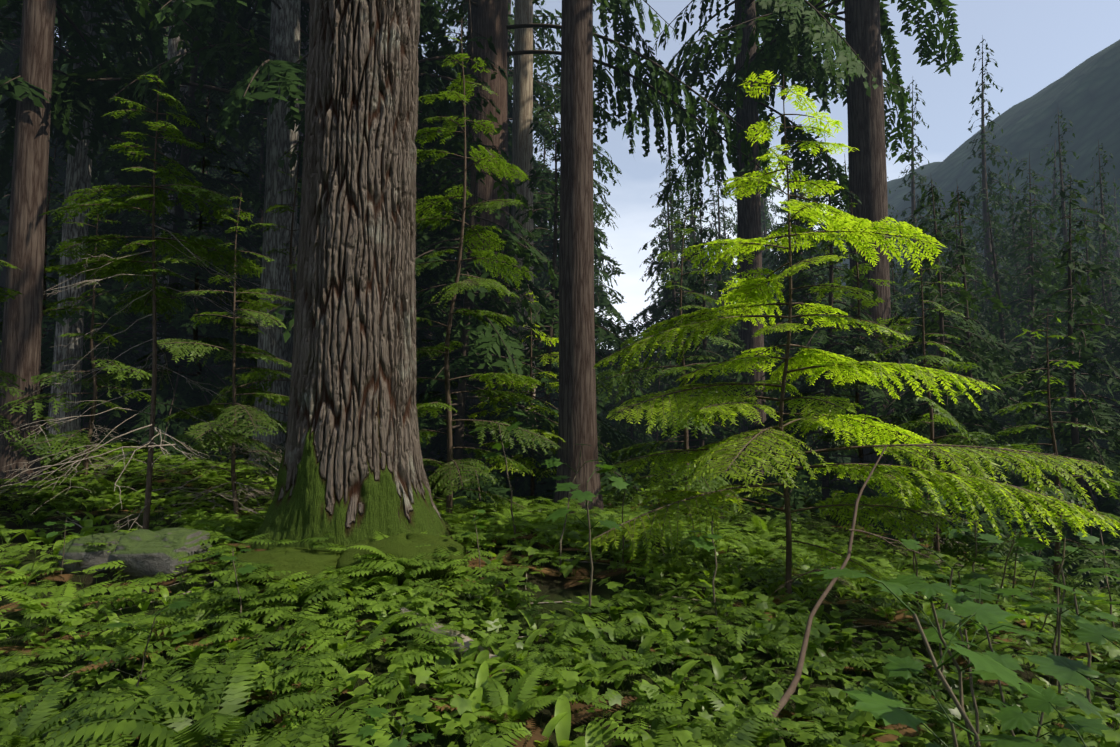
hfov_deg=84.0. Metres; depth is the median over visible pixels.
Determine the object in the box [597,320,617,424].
forest tree
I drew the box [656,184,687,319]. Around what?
tall forest tree
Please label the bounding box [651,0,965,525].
conifer tree
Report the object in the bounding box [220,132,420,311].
tall forest tree
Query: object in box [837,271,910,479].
forest tree
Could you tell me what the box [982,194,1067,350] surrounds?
forest tree
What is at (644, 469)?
herb layer
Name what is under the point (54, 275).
forest tree
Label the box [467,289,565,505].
hemlock understory
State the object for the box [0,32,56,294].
tall forest tree
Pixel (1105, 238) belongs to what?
forest tree spire
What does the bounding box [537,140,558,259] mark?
tall forest tree
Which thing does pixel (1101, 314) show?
forest tree
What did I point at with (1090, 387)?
forest tree spire
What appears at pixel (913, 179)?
forest tree spire
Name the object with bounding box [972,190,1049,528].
forest tree spire
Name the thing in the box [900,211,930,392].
forest tree spire
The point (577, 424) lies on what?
trunk
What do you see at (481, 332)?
forest tree
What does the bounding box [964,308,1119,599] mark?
hemlock understory
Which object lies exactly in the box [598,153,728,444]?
forest tree
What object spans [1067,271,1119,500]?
forest tree
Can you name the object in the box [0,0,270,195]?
tall forest tree
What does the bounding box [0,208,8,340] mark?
forest tree
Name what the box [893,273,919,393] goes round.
forest tree
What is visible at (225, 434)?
hemlock sapling
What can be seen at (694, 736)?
foamflower plants
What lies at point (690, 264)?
forest tree
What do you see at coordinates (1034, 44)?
sky
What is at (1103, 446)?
forest tree
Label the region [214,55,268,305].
tall forest tree
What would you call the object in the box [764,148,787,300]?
tall forest tree
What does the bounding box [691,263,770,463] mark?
forest tree
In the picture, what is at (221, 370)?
forest tree
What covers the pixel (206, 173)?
forest tree
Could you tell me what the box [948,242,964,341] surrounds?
forest tree spire
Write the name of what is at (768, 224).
tall forest tree
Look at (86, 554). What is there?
mossy rock
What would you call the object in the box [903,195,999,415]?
forest tree
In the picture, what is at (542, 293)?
forest tree
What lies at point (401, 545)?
moss mound
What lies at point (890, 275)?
tall forest tree
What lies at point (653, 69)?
conifer tree
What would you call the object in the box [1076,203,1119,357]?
forest tree
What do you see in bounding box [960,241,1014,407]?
forest tree
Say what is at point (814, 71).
conifer tree
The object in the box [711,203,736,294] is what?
tall forest tree
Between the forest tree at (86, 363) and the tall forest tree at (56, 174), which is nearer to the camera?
the forest tree at (86, 363)
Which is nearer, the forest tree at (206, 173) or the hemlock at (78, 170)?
the hemlock at (78, 170)
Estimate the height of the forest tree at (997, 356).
9.230 m
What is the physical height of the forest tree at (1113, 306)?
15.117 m
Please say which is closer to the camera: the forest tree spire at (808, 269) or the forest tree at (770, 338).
the forest tree at (770, 338)
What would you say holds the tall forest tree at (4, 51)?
on the ground
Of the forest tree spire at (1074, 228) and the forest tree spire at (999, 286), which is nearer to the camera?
the forest tree spire at (999, 286)
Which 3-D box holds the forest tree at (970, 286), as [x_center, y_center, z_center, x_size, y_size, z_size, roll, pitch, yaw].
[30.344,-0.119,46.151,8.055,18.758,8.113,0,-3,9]
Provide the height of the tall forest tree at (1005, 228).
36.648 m
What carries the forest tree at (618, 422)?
on the ground
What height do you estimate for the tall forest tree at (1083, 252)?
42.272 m
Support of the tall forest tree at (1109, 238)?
on the ground
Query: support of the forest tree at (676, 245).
on the ground
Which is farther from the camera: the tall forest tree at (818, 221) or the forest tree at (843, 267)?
the tall forest tree at (818, 221)
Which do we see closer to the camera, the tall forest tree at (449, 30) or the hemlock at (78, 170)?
the hemlock at (78, 170)
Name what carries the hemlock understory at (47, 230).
on the ground
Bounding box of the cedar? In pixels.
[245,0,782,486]
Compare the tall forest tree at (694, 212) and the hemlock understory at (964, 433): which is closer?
the hemlock understory at (964, 433)
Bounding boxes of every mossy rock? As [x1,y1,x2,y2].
[58,531,126,574]
[108,527,211,582]
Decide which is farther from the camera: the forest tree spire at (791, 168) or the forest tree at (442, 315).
the forest tree spire at (791, 168)
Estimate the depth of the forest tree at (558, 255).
47.30 m
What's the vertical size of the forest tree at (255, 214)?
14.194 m
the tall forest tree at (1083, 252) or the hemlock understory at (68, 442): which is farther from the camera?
the tall forest tree at (1083, 252)
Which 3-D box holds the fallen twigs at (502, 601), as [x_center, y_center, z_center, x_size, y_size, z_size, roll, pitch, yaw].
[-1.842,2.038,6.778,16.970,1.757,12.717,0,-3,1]
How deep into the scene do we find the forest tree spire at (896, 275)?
51.76 m
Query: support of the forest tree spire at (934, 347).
on the ground
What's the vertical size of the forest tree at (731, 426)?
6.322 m
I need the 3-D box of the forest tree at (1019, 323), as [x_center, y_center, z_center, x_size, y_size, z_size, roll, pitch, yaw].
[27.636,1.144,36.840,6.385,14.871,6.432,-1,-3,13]
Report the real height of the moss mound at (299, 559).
0.320 m
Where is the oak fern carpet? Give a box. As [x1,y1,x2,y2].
[0,429,1119,746]
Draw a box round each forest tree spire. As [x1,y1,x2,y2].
[534,130,558,399]
[642,137,687,378]
[678,167,713,348]
[760,163,788,355]
[766,146,807,394]
[798,193,825,343]
[885,134,910,354]
[891,80,947,360]
[896,239,915,348]
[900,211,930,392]
[909,188,967,516]
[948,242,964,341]
[951,212,977,325]
[958,35,1026,344]
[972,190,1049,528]
[994,172,1024,285]
[1036,200,1062,308]
[1038,110,1104,373]
[1054,195,1077,301]
[1056,207,1117,508]
[1062,198,1084,282]
[1079,139,1119,392]
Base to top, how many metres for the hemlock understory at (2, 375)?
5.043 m
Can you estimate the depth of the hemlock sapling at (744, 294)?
5.63 m
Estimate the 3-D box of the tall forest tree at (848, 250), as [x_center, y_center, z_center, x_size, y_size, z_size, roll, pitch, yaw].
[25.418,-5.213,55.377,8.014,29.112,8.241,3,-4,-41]
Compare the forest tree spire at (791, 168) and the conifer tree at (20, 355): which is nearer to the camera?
the conifer tree at (20, 355)
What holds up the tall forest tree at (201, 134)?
on the ground
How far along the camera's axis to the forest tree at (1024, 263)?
39.55 m
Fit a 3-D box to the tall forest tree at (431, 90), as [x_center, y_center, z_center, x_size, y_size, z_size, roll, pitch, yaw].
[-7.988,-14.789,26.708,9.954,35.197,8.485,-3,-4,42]
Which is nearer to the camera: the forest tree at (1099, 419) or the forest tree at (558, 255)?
the forest tree at (1099, 419)
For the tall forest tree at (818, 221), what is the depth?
91.51 m
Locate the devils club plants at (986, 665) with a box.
[44,411,1119,746]
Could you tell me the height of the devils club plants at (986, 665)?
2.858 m
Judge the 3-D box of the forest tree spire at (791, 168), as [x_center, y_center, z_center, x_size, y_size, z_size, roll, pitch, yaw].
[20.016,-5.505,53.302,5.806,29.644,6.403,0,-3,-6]
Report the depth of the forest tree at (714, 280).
48.18 m
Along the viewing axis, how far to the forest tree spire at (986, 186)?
46.35 m
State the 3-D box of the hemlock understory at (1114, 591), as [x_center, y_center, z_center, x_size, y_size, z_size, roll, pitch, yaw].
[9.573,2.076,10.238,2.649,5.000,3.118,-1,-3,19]
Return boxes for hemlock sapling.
[1,65,282,552]
[138,196,294,524]
[415,19,559,522]
[582,70,1119,605]
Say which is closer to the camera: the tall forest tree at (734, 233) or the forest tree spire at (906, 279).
the forest tree spire at (906, 279)
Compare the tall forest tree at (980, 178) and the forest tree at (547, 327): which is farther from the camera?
the tall forest tree at (980, 178)
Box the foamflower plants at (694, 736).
[0,438,1119,746]
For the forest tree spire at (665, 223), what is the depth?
59.23 m
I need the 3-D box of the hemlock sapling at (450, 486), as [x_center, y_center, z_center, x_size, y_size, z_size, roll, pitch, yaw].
[-1.464,-1.436,8.243,2.799,7.001,2.757,-1,-3,23]
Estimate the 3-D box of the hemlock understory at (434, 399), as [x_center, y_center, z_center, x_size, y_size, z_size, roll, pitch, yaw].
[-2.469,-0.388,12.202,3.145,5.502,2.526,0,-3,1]
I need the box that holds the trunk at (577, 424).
[554,0,603,514]
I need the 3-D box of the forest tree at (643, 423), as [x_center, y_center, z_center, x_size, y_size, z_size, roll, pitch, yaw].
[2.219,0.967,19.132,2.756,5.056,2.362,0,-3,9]
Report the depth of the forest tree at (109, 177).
21.05 m
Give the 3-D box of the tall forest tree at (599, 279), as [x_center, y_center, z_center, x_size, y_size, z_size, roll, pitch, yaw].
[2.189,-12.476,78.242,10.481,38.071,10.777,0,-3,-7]
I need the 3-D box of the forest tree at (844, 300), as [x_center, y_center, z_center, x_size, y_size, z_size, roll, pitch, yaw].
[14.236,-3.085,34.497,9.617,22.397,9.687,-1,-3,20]
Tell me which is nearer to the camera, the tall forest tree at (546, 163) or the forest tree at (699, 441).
the forest tree at (699, 441)
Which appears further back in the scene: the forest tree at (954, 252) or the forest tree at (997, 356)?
the forest tree at (954, 252)
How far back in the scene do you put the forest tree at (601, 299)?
29.64 m
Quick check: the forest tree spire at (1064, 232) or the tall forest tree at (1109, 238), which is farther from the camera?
the tall forest tree at (1109, 238)
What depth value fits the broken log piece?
3.83 m
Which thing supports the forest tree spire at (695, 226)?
on the ground
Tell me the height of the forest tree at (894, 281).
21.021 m
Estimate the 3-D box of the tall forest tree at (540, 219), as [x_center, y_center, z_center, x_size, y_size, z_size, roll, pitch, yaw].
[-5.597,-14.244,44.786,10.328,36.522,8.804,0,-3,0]
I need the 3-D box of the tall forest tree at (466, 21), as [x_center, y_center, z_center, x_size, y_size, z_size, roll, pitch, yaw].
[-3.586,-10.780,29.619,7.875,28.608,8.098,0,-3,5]
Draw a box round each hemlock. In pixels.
[0,0,306,458]
[0,0,465,475]
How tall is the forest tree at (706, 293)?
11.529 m
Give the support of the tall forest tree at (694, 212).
on the ground
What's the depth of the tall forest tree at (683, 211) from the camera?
77.73 m
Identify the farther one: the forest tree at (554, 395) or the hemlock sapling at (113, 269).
the forest tree at (554, 395)
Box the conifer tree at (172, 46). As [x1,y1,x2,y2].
[14,0,270,421]
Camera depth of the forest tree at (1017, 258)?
32.92 m
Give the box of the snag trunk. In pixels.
[510,0,535,448]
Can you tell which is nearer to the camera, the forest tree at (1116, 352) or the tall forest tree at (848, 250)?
the forest tree at (1116, 352)
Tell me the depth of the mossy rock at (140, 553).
5.35 m
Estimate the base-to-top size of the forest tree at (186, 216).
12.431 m
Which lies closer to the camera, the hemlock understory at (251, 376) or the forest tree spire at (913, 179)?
the hemlock understory at (251, 376)
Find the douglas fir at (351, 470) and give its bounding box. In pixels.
[251,0,456,552]
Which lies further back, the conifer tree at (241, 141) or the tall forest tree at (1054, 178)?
the tall forest tree at (1054, 178)
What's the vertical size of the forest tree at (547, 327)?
9.485 m
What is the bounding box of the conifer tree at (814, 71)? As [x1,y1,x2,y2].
[622,0,912,482]
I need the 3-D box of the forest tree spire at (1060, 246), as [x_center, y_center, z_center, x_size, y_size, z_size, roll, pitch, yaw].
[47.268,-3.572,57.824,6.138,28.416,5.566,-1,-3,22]
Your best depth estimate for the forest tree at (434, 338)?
19.40 m
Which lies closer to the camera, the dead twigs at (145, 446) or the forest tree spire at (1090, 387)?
the dead twigs at (145, 446)
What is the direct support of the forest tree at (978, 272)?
on the ground
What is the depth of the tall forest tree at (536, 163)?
38.76 m
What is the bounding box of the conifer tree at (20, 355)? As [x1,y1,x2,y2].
[0,0,264,494]
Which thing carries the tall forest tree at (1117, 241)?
on the ground
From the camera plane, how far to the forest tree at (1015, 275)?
46.44 m
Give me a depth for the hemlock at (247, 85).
11.66 m
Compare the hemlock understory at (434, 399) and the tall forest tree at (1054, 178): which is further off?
the tall forest tree at (1054, 178)
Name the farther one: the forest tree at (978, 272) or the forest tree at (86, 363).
the forest tree at (978, 272)
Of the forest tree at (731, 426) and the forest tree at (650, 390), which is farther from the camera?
the forest tree at (650, 390)
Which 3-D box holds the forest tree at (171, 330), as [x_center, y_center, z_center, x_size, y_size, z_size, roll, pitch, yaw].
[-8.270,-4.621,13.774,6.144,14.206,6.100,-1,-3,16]
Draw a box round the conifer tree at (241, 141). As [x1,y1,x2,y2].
[178,7,308,275]
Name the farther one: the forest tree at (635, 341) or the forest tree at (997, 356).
the forest tree at (635, 341)
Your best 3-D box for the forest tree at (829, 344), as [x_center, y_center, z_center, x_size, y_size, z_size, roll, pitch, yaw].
[5.496,-0.770,12.594,4.672,8.571,4.004,2,-4,-39]
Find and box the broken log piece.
[395,607,506,671]
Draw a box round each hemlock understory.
[0,137,107,413]
[0,217,157,481]
[0,260,63,443]
[73,83,259,427]
[211,137,302,427]
[415,220,511,486]
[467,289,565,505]
[596,202,743,517]
[764,191,965,493]
[833,249,1032,562]
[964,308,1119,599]
[1079,419,1119,601]
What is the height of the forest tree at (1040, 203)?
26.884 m
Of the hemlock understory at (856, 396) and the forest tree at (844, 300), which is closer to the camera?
the hemlock understory at (856, 396)
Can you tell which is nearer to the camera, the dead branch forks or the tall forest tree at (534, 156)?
the dead branch forks
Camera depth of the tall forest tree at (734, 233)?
92.94 m
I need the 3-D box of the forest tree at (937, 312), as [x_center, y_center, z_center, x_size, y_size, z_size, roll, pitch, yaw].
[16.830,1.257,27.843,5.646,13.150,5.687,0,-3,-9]
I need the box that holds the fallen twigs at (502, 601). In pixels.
[4,453,1114,746]
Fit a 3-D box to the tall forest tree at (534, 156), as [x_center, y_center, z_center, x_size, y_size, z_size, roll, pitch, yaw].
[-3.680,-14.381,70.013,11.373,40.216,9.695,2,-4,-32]
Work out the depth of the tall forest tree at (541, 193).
25.58 m
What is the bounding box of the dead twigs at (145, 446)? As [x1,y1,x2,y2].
[1,424,208,507]
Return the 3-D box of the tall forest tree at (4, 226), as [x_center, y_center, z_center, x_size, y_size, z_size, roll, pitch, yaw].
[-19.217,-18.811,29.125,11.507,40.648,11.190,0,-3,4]
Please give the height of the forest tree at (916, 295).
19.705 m
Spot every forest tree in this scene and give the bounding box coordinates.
[0,0,222,359]
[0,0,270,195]
[0,1,264,472]
[0,2,68,332]
[0,2,263,359]
[0,4,111,257]
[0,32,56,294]
[0,179,151,433]
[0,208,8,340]
[40,189,164,447]
[44,3,217,399]
[62,8,270,361]
[83,145,254,417]
[135,77,254,392]
[142,100,267,449]
[184,117,265,392]
[199,0,546,485]
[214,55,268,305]
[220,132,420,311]
[226,12,261,278]
[415,0,460,233]
[415,0,616,516]
[415,15,541,470]
[417,0,556,367]
[418,0,622,269]
[419,178,462,380]
[420,143,558,463]
[439,10,456,268]
[446,92,658,503]
[448,0,603,293]
[463,17,552,304]
[511,179,558,420]
[533,78,668,443]
[533,139,553,274]
[535,186,602,411]
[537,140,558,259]
[557,174,614,371]
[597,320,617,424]
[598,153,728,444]
[598,335,655,462]
[600,327,667,473]
[609,360,646,432]
[614,318,645,426]
[622,184,771,499]
[634,337,682,459]
[643,237,692,413]
[655,231,721,427]
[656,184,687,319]
[663,154,722,296]
[672,164,777,426]
[675,257,726,426]
[679,182,717,303]
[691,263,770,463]
[691,288,790,486]
[704,183,729,298]
[706,230,737,349]
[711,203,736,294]
[723,170,736,274]
[735,117,850,491]
[743,134,936,544]
[760,170,786,349]
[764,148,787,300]
[765,129,850,483]
[766,306,841,479]
[780,128,846,293]
[801,197,849,488]
[834,153,849,329]
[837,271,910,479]
[841,250,992,558]
[843,180,1082,595]
[889,253,910,307]
[890,235,902,310]
[892,186,1105,584]
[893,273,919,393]
[901,244,935,391]
[901,265,998,547]
[902,197,1039,480]
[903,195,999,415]
[936,223,973,329]
[956,256,987,335]
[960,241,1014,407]
[963,162,1008,312]
[963,206,1119,581]
[968,183,1004,325]
[978,152,1107,522]
[978,174,1119,613]
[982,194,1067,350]
[988,217,1045,351]
[995,200,1010,284]
[1004,278,1058,479]
[1006,180,1059,324]
[1008,219,1067,424]
[1032,143,1085,268]
[1051,240,1119,485]
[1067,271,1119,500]
[1067,385,1119,513]
[1074,198,1098,264]
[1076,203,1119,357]
[1077,170,1119,301]
[1089,229,1114,355]
[1090,331,1119,495]
[1091,278,1116,364]
[1099,214,1115,303]
[1103,178,1119,296]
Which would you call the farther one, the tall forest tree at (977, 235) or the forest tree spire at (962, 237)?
the tall forest tree at (977, 235)
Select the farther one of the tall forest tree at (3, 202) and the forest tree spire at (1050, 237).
the forest tree spire at (1050, 237)
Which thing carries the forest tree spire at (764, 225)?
on the ground
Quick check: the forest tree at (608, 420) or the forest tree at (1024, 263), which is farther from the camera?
the forest tree at (1024, 263)
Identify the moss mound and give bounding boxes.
[223,547,340,588]
[336,533,467,588]
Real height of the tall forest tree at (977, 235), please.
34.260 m
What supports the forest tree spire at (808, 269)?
on the ground
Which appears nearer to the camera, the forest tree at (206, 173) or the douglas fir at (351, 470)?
the douglas fir at (351, 470)
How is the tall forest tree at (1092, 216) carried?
on the ground
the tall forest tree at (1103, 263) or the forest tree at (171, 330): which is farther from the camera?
the tall forest tree at (1103, 263)
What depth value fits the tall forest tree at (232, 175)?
41.52 m
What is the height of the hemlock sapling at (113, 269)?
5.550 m
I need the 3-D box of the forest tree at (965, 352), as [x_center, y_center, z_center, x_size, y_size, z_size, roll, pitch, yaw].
[6.966,0.047,11.337,4.136,7.586,3.544,-2,-3,30]
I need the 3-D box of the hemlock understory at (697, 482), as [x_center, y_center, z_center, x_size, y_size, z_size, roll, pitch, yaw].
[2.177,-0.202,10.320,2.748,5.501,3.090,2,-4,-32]
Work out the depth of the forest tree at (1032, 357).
22.13 m
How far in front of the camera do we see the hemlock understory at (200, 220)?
12.85 m
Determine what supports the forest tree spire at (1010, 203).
on the ground
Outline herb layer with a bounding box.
[39,405,1020,562]
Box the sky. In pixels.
[56,0,1119,349]
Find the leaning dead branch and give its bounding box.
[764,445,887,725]
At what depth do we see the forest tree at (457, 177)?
16.62 m
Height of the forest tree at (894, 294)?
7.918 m
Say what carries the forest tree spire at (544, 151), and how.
on the ground
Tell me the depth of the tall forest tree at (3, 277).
27.56 m
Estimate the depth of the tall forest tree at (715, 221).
71.55 m
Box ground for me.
[0,39,1119,746]
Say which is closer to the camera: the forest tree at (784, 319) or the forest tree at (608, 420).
the forest tree at (608, 420)

